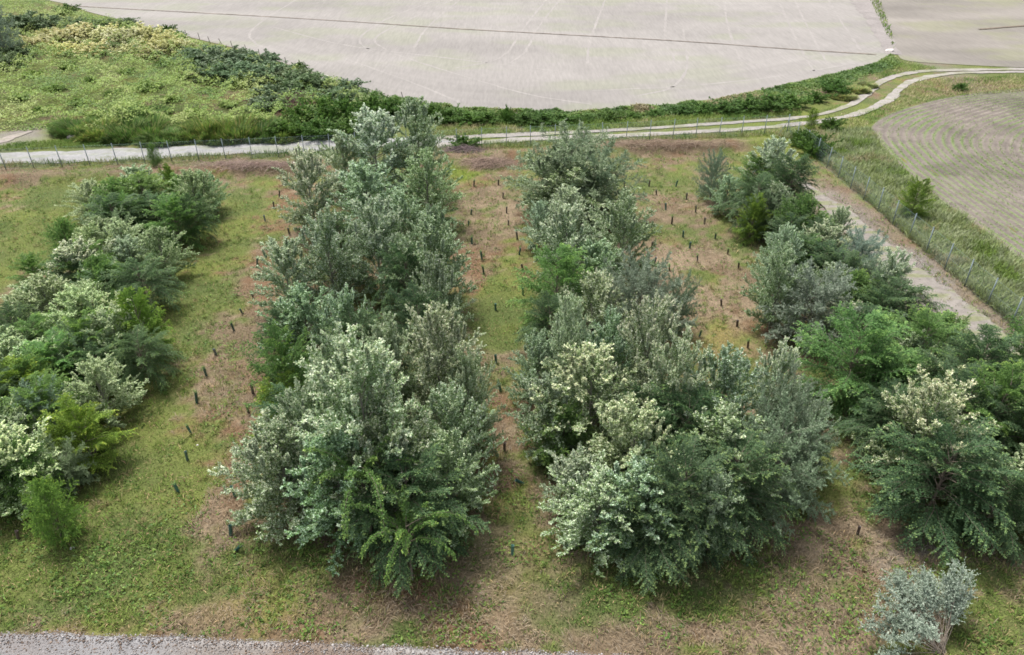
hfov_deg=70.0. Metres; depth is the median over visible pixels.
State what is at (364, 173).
poplar tree
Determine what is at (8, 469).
elm tree
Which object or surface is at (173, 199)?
elm tree
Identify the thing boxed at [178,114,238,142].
reed clump
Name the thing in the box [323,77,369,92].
bramble bush
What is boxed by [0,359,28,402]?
elm tree
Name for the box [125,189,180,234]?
elm tree
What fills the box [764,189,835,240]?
elm tree
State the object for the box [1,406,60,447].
poplar tree
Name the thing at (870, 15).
earth headland
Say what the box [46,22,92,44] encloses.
flowering shrub
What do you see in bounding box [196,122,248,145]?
reed clump
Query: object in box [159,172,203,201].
elm tree
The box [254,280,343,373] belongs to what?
poplar tree
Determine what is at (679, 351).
poplar tree
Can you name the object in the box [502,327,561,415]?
poplar tree
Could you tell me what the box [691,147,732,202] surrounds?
willow tree
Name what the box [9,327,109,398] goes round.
elm tree
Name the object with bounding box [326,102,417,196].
poplar tree
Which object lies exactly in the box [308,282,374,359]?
poplar tree
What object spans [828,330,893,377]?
elm tree
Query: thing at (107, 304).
elm tree
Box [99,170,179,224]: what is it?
elm tree
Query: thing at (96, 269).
elm tree
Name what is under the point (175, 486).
tree guard
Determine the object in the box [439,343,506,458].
poplar tree
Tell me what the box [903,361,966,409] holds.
elm tree
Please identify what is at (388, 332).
poplar tree
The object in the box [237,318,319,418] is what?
elm tree
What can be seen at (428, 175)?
poplar tree
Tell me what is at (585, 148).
willow tree
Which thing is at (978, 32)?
tilled field
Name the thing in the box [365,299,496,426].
poplar tree
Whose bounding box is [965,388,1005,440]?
willow tree
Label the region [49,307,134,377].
elm tree
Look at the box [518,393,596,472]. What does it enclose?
elm tree
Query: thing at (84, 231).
poplar tree
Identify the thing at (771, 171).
elm tree
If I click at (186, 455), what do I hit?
tree guard
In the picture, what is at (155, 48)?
flowering shrub
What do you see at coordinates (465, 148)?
brushwood heap
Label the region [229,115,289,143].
reed clump
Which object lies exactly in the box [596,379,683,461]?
elm tree
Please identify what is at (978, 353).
elm tree
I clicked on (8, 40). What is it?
willow tree
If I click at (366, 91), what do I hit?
bramble bush
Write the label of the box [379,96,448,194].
poplar tree
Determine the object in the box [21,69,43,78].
scrub mound
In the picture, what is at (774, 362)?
poplar tree
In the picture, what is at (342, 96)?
bramble bush
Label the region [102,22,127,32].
flowering shrub
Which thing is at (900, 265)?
poplar tree
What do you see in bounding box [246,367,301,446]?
hazel shrub
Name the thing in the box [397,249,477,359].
poplar tree
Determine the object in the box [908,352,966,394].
poplar tree
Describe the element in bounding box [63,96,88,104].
scrub mound
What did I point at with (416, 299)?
elm tree
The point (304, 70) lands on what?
bramble bush
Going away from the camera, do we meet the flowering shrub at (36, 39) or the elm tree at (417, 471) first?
the elm tree at (417, 471)
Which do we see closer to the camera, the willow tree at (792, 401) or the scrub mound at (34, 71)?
the willow tree at (792, 401)
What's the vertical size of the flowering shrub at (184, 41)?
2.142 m
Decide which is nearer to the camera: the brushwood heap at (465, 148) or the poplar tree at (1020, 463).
the poplar tree at (1020, 463)
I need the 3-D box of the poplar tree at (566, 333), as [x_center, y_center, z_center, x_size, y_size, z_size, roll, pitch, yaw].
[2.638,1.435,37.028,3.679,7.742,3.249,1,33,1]
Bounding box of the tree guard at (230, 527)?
[228,524,232,535]
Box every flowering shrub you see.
[19,35,57,51]
[23,29,84,50]
[30,27,57,37]
[44,40,85,55]
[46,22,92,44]
[69,21,112,42]
[73,38,118,57]
[79,25,130,48]
[96,28,149,50]
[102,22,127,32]
[107,27,160,43]
[108,39,148,57]
[131,20,183,42]
[135,44,169,59]
[138,29,179,48]
[152,38,195,56]
[170,36,205,52]
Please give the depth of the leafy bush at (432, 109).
80.94 m
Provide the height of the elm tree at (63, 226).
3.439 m
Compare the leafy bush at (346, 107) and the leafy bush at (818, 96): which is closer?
the leafy bush at (346, 107)
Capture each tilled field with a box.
[49,0,887,111]
[875,0,1023,66]
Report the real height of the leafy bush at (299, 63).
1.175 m
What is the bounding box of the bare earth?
[0,131,31,142]
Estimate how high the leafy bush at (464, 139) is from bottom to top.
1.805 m
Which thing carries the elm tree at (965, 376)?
on the ground at (486, 310)
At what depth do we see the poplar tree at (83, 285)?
45.34 m
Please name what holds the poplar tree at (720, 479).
on the ground at (486, 310)
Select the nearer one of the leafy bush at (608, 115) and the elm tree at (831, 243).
the elm tree at (831, 243)
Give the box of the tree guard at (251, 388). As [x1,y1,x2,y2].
[248,383,253,393]
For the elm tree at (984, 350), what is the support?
on the ground at (486, 310)
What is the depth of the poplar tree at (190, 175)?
57.92 m
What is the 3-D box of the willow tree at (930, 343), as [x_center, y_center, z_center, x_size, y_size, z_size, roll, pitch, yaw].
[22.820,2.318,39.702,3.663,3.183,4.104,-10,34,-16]
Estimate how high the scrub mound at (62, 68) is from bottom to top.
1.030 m
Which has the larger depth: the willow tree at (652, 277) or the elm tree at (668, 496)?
the willow tree at (652, 277)
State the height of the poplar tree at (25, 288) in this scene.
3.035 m
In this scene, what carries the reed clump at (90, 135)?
on the ground at (486, 310)
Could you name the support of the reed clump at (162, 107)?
on the ground at (486, 310)
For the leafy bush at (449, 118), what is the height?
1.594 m
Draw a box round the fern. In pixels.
[351,484,478,585]
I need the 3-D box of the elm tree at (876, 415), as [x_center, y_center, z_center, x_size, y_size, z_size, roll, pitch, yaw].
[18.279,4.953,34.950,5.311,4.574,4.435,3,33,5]
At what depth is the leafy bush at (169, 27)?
118.79 m
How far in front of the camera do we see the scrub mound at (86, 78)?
95.19 m
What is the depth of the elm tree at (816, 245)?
49.29 m
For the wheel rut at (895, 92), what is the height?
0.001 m
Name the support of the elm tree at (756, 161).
on the ground at (486, 310)
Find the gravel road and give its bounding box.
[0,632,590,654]
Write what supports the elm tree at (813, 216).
on the ground at (486, 310)
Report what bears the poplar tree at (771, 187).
on the ground at (486, 310)
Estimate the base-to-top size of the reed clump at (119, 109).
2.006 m
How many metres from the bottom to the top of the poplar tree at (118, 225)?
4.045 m
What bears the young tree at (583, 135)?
on the ground at (486, 310)
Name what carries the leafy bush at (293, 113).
on the ground at (486, 310)
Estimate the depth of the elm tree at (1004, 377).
33.31 m
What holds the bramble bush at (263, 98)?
on the ground at (486, 310)
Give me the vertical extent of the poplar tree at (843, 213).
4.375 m
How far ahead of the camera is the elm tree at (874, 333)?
37.30 m
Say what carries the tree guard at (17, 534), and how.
on the ground at (486, 310)
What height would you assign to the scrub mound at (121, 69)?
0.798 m
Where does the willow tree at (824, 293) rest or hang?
on the ground at (486, 310)
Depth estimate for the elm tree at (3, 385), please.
36.41 m
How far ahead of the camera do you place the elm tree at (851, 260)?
47.20 m
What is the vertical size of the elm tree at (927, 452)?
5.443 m
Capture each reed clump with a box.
[42,114,97,137]
[66,110,124,142]
[89,103,143,119]
[98,113,158,144]
[111,103,175,119]
[118,105,181,141]
[131,125,183,147]
[152,118,199,144]
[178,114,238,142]
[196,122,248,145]
[199,110,267,142]
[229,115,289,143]
[264,128,304,143]
[826,91,859,100]
[844,84,872,93]
[857,80,879,88]
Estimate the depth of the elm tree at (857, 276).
45.22 m
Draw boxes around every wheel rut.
[437,71,1023,147]
[439,68,1023,139]
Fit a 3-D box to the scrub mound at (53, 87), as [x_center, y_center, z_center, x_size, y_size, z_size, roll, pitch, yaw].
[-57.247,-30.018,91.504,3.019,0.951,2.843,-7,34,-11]
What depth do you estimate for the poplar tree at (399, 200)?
50.74 m
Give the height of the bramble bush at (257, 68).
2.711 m
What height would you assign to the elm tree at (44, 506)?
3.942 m
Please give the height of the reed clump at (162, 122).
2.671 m
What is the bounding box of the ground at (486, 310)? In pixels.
[0,0,1023,654]
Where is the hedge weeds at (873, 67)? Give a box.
[390,53,908,126]
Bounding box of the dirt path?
[801,180,1022,371]
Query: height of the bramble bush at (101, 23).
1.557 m
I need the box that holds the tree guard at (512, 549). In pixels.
[511,544,513,555]
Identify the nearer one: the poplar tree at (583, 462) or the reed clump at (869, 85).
the poplar tree at (583, 462)
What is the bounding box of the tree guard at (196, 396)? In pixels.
[193,389,197,403]
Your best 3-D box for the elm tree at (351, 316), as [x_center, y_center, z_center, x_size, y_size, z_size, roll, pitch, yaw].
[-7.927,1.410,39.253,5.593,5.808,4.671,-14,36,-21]
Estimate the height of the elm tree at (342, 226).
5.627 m
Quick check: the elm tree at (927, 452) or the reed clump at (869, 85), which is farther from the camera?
the reed clump at (869, 85)
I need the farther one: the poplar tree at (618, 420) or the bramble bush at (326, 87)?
the bramble bush at (326, 87)
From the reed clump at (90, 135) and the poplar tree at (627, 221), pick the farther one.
the reed clump at (90, 135)
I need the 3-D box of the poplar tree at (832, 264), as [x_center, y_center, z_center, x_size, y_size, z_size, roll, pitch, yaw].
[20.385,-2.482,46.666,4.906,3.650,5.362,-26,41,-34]
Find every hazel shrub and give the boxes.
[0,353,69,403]
[33,392,136,476]
[109,286,177,356]
[157,163,181,201]
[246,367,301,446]
[731,192,770,245]
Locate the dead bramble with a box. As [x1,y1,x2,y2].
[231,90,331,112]
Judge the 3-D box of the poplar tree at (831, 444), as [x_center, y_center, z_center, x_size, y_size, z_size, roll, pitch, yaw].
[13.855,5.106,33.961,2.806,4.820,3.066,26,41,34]
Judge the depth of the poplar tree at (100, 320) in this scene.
40.93 m
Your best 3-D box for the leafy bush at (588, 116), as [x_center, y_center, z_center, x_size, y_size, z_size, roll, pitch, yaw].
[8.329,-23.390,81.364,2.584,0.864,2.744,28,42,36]
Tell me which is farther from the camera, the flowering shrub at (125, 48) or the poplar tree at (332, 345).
the flowering shrub at (125, 48)
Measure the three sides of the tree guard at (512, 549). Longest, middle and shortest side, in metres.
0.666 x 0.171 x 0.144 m
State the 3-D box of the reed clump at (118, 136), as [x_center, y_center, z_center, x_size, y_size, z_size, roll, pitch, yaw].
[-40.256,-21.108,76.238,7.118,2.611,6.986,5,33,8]
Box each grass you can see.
[0,0,1023,332]
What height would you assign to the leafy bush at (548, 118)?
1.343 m
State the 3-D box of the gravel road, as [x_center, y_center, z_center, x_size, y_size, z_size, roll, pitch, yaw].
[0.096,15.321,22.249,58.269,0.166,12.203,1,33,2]
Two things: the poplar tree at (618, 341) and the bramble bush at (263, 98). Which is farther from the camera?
the bramble bush at (263, 98)
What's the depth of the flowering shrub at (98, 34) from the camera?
110.49 m
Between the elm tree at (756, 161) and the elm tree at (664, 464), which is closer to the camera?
the elm tree at (664, 464)
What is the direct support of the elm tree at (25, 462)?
on the ground at (486, 310)
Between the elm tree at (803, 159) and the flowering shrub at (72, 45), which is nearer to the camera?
the elm tree at (803, 159)
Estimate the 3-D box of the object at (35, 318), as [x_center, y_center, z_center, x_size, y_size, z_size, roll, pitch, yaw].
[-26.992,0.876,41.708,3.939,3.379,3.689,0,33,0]
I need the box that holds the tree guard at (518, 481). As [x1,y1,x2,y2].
[513,478,524,484]
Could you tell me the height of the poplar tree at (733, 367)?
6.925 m
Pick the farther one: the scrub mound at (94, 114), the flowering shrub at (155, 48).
the flowering shrub at (155, 48)
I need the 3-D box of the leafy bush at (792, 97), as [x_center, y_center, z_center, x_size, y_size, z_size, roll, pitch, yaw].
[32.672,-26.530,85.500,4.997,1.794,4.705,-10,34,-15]
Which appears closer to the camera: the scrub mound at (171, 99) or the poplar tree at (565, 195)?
the poplar tree at (565, 195)
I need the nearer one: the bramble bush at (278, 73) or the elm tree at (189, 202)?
the elm tree at (189, 202)
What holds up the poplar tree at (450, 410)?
on the ground at (486, 310)
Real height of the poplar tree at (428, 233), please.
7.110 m
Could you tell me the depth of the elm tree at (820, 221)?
51.87 m
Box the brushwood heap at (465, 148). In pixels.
[436,143,489,159]
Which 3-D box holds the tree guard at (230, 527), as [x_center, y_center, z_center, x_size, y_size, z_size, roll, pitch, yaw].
[-12.248,8.818,31.836,0.180,0.724,0.152,-5,31,-22]
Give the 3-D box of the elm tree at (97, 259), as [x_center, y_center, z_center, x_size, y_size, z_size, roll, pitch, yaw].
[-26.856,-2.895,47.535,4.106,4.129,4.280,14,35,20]
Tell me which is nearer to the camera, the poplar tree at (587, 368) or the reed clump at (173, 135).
the poplar tree at (587, 368)
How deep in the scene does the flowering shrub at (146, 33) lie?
111.57 m
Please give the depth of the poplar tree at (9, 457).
32.09 m
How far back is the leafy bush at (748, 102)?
83.97 m
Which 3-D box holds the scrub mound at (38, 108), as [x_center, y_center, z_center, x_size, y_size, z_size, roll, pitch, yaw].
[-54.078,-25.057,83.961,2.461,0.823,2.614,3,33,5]
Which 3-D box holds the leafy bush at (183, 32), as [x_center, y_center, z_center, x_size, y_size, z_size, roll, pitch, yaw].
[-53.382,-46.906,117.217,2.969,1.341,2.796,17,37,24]
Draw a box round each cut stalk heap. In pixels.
[155,157,323,172]
[555,133,762,150]
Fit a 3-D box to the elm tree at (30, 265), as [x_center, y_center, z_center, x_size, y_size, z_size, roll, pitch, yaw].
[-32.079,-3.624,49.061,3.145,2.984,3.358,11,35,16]
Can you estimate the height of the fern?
4.767 m
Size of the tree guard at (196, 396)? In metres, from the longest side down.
0.990 x 0.354 x 0.298 m
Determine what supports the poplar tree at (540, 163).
on the ground at (486, 310)
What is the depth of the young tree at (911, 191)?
58.54 m
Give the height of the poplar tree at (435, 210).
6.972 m
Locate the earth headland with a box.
[851,0,901,54]
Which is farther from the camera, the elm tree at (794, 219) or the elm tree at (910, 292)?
the elm tree at (794, 219)
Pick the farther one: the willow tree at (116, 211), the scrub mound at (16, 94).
the scrub mound at (16, 94)
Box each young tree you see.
[145,144,163,167]
[572,126,593,146]
[804,108,820,129]
[895,175,935,217]
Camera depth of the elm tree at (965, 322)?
42.00 m
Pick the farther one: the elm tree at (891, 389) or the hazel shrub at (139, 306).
the hazel shrub at (139, 306)
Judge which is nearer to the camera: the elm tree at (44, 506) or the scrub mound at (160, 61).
the elm tree at (44, 506)
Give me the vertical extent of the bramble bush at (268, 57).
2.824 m
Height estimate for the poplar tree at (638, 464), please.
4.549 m
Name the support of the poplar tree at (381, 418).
on the ground at (486, 310)
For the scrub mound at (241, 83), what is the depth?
93.00 m
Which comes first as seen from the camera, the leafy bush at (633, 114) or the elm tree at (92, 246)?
the elm tree at (92, 246)
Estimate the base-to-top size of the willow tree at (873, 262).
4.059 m
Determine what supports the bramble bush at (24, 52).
on the ground at (486, 310)
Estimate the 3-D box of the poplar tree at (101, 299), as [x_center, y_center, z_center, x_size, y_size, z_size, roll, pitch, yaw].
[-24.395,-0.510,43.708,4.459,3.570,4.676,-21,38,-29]
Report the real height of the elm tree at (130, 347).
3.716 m
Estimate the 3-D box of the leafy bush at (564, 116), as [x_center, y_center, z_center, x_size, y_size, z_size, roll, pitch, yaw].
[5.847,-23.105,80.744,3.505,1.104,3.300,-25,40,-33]
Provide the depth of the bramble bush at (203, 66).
95.09 m
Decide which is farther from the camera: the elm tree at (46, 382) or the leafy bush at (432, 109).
the leafy bush at (432, 109)
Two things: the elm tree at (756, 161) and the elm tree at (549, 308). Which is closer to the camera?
the elm tree at (549, 308)
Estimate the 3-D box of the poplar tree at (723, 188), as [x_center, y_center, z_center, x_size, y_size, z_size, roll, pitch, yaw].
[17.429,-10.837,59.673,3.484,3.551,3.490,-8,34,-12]
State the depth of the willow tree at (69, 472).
33.45 m
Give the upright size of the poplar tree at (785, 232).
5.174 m
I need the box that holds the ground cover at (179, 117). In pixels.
[0,0,395,132]
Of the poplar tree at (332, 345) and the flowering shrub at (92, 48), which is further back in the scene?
the flowering shrub at (92, 48)
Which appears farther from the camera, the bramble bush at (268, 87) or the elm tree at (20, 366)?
the bramble bush at (268, 87)
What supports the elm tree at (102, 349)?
on the ground at (486, 310)
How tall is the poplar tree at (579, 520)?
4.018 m
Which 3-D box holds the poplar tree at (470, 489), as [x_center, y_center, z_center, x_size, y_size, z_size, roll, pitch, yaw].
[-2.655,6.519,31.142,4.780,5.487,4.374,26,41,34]
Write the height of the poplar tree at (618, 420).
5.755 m
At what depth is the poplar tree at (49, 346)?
39.84 m
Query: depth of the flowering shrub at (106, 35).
109.58 m
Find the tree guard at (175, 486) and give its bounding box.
[171,480,179,492]
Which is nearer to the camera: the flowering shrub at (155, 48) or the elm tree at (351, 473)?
the elm tree at (351, 473)
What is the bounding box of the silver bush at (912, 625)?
[857,557,980,654]
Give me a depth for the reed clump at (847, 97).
88.32 m
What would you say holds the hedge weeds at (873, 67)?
on the ground at (486, 310)
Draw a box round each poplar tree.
[0,280,60,326]
[0,324,44,357]
[0,394,29,434]
[0,395,25,429]
[0,413,41,478]
[0,416,66,520]
[1,348,51,373]
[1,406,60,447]
[4,272,77,329]
[4,336,75,372]
[25,334,89,388]
[30,282,133,343]
[36,235,115,298]
[54,352,148,428]
[55,177,107,222]
[58,278,115,306]
[69,220,113,253]
[72,215,134,247]
[74,290,137,332]
[79,301,153,368]
[91,217,147,266]
[103,163,179,197]
[106,233,162,277]
[113,175,166,208]
[134,225,199,285]
[161,168,225,219]
[187,168,230,216]
[207,406,334,545]
[247,235,321,314]
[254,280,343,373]
[266,376,350,507]
[271,142,343,235]
[280,423,401,576]
[284,202,374,308]
[290,323,462,540]
[294,320,372,436]
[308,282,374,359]
[313,159,424,242]
[315,129,370,196]
[322,192,418,308]
[324,385,459,547]
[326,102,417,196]
[356,311,447,428]
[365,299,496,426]
[372,189,422,265]
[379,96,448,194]
[386,212,477,315]
[392,147,465,226]
[394,425,498,548]
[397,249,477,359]
[406,202,463,287]
[411,378,507,511]
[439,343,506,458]
[500,139,599,214]
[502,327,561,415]
[502,371,589,465]
[514,199,554,249]
[517,161,641,242]
[529,200,603,292]
[529,291,595,394]
[529,339,649,467]
[534,183,598,245]
[536,449,665,577]
[539,441,609,525]
[550,237,631,311]
[551,267,637,353]
[568,304,643,421]
[574,439,707,577]
[577,393,684,486]
[578,186,670,289]
[607,288,694,413]
[627,323,719,454]
[657,340,779,460]
[657,393,783,518]
[684,467,749,559]
[703,174,746,217]
[729,181,799,238]
[732,135,805,198]
[737,337,806,430]
[739,241,813,337]
[747,221,808,295]
[792,397,840,479]
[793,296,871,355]
[794,259,867,311]
[795,218,859,264]
[820,205,859,253]
[851,363,1005,503]
[864,246,915,310]
[892,329,938,364]
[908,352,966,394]
[982,443,1023,539]
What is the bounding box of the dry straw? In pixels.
[0,137,1023,654]
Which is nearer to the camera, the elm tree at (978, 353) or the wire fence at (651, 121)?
the elm tree at (978, 353)
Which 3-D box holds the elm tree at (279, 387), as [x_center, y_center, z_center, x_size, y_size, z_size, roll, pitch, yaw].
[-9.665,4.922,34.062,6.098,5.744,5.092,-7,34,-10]
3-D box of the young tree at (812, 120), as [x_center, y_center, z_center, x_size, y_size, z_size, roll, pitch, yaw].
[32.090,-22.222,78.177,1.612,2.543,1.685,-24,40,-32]
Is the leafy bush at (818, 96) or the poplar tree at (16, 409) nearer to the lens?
the poplar tree at (16, 409)
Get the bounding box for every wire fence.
[0,114,790,168]
[787,114,1023,324]
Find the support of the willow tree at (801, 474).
on the ground at (486, 310)
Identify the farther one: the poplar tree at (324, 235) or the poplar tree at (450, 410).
the poplar tree at (324, 235)
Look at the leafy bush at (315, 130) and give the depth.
75.92 m
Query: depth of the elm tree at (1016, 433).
32.91 m
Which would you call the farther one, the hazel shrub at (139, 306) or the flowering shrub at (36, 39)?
the flowering shrub at (36, 39)
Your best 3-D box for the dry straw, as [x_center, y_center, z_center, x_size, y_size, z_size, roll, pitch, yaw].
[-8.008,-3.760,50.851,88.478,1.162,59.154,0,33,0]
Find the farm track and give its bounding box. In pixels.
[0,136,451,163]
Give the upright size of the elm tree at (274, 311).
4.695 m
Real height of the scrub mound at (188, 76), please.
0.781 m
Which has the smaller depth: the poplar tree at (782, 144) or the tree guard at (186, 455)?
the tree guard at (186, 455)
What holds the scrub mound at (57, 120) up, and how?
on the ground at (486, 310)
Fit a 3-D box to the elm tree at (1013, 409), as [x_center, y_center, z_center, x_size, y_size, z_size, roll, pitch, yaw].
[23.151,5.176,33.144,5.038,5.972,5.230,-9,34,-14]
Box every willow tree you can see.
[0,4,23,48]
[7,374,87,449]
[26,432,100,500]
[51,316,112,379]
[69,255,136,307]
[77,204,147,241]
[502,118,642,230]
[541,135,649,228]
[587,245,697,349]
[654,267,702,338]
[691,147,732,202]
[716,383,852,540]
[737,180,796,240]
[742,359,839,492]
[755,257,863,359]
[835,223,888,272]
[854,254,895,308]
[877,308,916,340]
[906,335,958,358]
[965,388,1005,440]
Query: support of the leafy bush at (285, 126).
on the ground at (486, 310)
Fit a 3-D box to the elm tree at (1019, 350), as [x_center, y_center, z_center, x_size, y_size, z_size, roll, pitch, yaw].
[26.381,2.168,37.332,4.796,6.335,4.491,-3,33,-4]
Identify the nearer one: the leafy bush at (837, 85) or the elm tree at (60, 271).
the elm tree at (60, 271)
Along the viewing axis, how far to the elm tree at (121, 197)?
55.38 m
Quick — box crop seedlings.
[869,88,1023,258]
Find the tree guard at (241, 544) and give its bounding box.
[234,542,244,551]
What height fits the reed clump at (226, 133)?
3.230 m
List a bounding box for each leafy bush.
[49,3,81,14]
[155,24,177,34]
[170,30,189,37]
[263,118,306,140]
[277,100,319,125]
[291,61,308,68]
[292,111,339,140]
[297,93,348,125]
[320,95,370,121]
[321,111,366,142]
[350,91,397,116]
[364,91,404,118]
[391,100,425,119]
[417,101,449,122]
[431,103,468,123]
[441,133,482,152]
[451,110,487,125]
[471,109,504,124]
[498,104,515,122]
[509,109,544,126]
[528,110,561,125]
[552,111,579,125]
[575,112,599,121]
[596,107,625,122]
[623,110,643,118]
[644,106,666,117]
[667,101,696,114]
[686,99,722,114]
[705,96,743,113]
[727,93,773,114]
[744,87,797,111]
[770,91,813,110]
[789,128,818,146]
[795,129,843,159]
[801,89,830,102]
[818,76,855,96]
[818,117,848,130]
[952,83,969,90]
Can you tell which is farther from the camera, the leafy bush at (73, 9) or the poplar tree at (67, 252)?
the leafy bush at (73, 9)
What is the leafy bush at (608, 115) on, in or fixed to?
on the ground at (486, 310)
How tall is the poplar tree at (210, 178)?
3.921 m
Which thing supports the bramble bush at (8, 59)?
on the ground at (486, 310)
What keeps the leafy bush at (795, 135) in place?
on the ground at (486, 310)
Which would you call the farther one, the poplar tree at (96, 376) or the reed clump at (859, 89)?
the reed clump at (859, 89)
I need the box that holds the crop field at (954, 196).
[871,88,1023,260]
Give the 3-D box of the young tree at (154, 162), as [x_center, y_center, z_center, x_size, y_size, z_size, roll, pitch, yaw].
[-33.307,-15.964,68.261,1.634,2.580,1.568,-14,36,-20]
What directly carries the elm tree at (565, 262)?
on the ground at (486, 310)
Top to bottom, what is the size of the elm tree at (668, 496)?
4.278 m
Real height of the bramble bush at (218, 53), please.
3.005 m
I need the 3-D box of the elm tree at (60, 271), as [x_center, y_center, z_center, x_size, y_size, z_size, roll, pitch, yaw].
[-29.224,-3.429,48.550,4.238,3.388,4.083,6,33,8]
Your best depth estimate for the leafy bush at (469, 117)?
80.20 m
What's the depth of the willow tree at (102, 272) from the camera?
46.65 m
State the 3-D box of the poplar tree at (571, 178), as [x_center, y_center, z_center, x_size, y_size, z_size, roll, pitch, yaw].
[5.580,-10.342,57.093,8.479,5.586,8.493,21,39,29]
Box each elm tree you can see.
[0,300,51,358]
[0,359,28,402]
[0,368,109,449]
[0,374,25,421]
[0,420,16,495]
[0,434,49,501]
[0,434,75,513]
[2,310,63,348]
[4,345,68,393]
[5,251,53,289]
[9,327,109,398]
[17,475,88,552]
[38,213,77,258]
[40,253,87,297]
[49,289,130,348]
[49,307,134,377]
[58,239,124,285]
[62,337,137,396]
[65,247,134,301]
[76,256,132,303]
[80,192,159,233]
[83,173,161,212]
[84,186,150,234]
[97,253,186,322]
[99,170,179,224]
[105,323,188,394]
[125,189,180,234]
[139,191,219,252]
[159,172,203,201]
[168,191,221,249]
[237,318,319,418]
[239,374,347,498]
[250,301,320,385]
[302,404,431,543]
[311,210,376,282]
[312,300,410,381]
[328,431,490,597]
[371,241,435,319]
[372,280,462,400]
[506,242,594,334]
[513,289,582,346]
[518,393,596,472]
[585,460,724,596]
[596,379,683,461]
[621,435,750,579]
[628,381,727,470]
[678,417,801,567]
[716,171,784,234]
[728,151,778,195]
[752,152,824,214]
[754,164,812,207]
[759,211,810,249]
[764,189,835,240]
[768,229,835,290]
[776,230,819,277]
[785,301,916,428]
[794,239,852,293]
[795,210,843,238]
[796,216,851,267]
[801,245,875,298]
[813,268,879,311]
[818,300,889,354]
[821,340,917,423]
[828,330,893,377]
[828,376,913,460]
[836,384,948,477]
[839,306,905,343]
[844,409,1023,566]
[847,284,918,322]
[851,268,951,341]
[853,343,926,390]
[858,347,931,424]
[886,303,969,364]
[901,344,997,431]
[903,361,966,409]
[907,309,977,359]
[915,358,1022,459]
[926,323,1023,389]
[928,450,1023,565]
[934,357,1023,478]
[951,334,1017,367]
[957,359,1009,397]
[957,378,1023,475]
[966,315,1023,378]
[991,418,1023,468]
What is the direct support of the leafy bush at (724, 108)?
on the ground at (486, 310)
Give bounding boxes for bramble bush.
[0,43,41,58]
[0,50,31,71]
[1,10,54,35]
[34,15,73,28]
[51,16,100,28]
[92,18,115,27]
[111,17,143,27]
[170,45,226,68]
[178,58,241,82]
[190,44,263,67]
[201,59,269,84]
[226,49,287,71]
[228,60,297,88]
[245,95,288,113]
[247,82,298,102]
[251,66,301,89]
[269,68,335,94]
[270,65,314,76]
[303,76,338,93]
[309,86,355,103]
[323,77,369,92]
[348,87,384,102]
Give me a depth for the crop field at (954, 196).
72.69 m
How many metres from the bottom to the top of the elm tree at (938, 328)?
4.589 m
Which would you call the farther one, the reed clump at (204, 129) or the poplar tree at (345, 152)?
the reed clump at (204, 129)
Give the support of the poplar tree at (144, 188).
on the ground at (486, 310)
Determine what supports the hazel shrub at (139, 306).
on the ground at (486, 310)
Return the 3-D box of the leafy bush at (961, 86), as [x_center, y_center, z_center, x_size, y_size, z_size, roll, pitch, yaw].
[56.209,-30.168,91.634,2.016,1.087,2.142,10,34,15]
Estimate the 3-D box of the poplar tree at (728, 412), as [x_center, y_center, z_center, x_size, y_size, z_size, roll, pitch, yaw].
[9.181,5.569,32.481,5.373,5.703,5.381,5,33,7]
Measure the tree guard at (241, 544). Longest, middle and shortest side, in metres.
0.767 x 0.370 x 0.281 m
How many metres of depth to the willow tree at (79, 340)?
40.06 m
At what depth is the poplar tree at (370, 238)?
46.44 m
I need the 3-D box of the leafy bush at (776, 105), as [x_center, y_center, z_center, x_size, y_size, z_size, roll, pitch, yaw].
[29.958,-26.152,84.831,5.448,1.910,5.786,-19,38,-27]
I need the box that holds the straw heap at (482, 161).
[454,151,524,171]
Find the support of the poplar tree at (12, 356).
on the ground at (486, 310)
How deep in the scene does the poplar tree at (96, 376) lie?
37.29 m
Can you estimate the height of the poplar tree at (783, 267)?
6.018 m
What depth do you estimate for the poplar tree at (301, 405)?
30.78 m
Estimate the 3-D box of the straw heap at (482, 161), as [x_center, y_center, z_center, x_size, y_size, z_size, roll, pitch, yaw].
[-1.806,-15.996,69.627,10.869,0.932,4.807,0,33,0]
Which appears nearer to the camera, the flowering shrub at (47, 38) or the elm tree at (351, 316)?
the elm tree at (351, 316)
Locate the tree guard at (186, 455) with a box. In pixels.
[184,451,188,460]
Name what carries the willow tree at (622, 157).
on the ground at (486, 310)
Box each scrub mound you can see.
[4,91,30,100]
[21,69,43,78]
[30,105,52,113]
[42,82,66,92]
[45,115,74,126]
[54,60,78,69]
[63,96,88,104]
[82,108,109,118]
[83,75,100,81]
[102,89,123,96]
[116,67,134,73]
[132,78,163,92]
[151,57,172,65]
[161,95,182,102]
[176,72,194,78]
[179,105,206,117]
[216,98,240,107]
[231,77,252,87]
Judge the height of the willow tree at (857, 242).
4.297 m

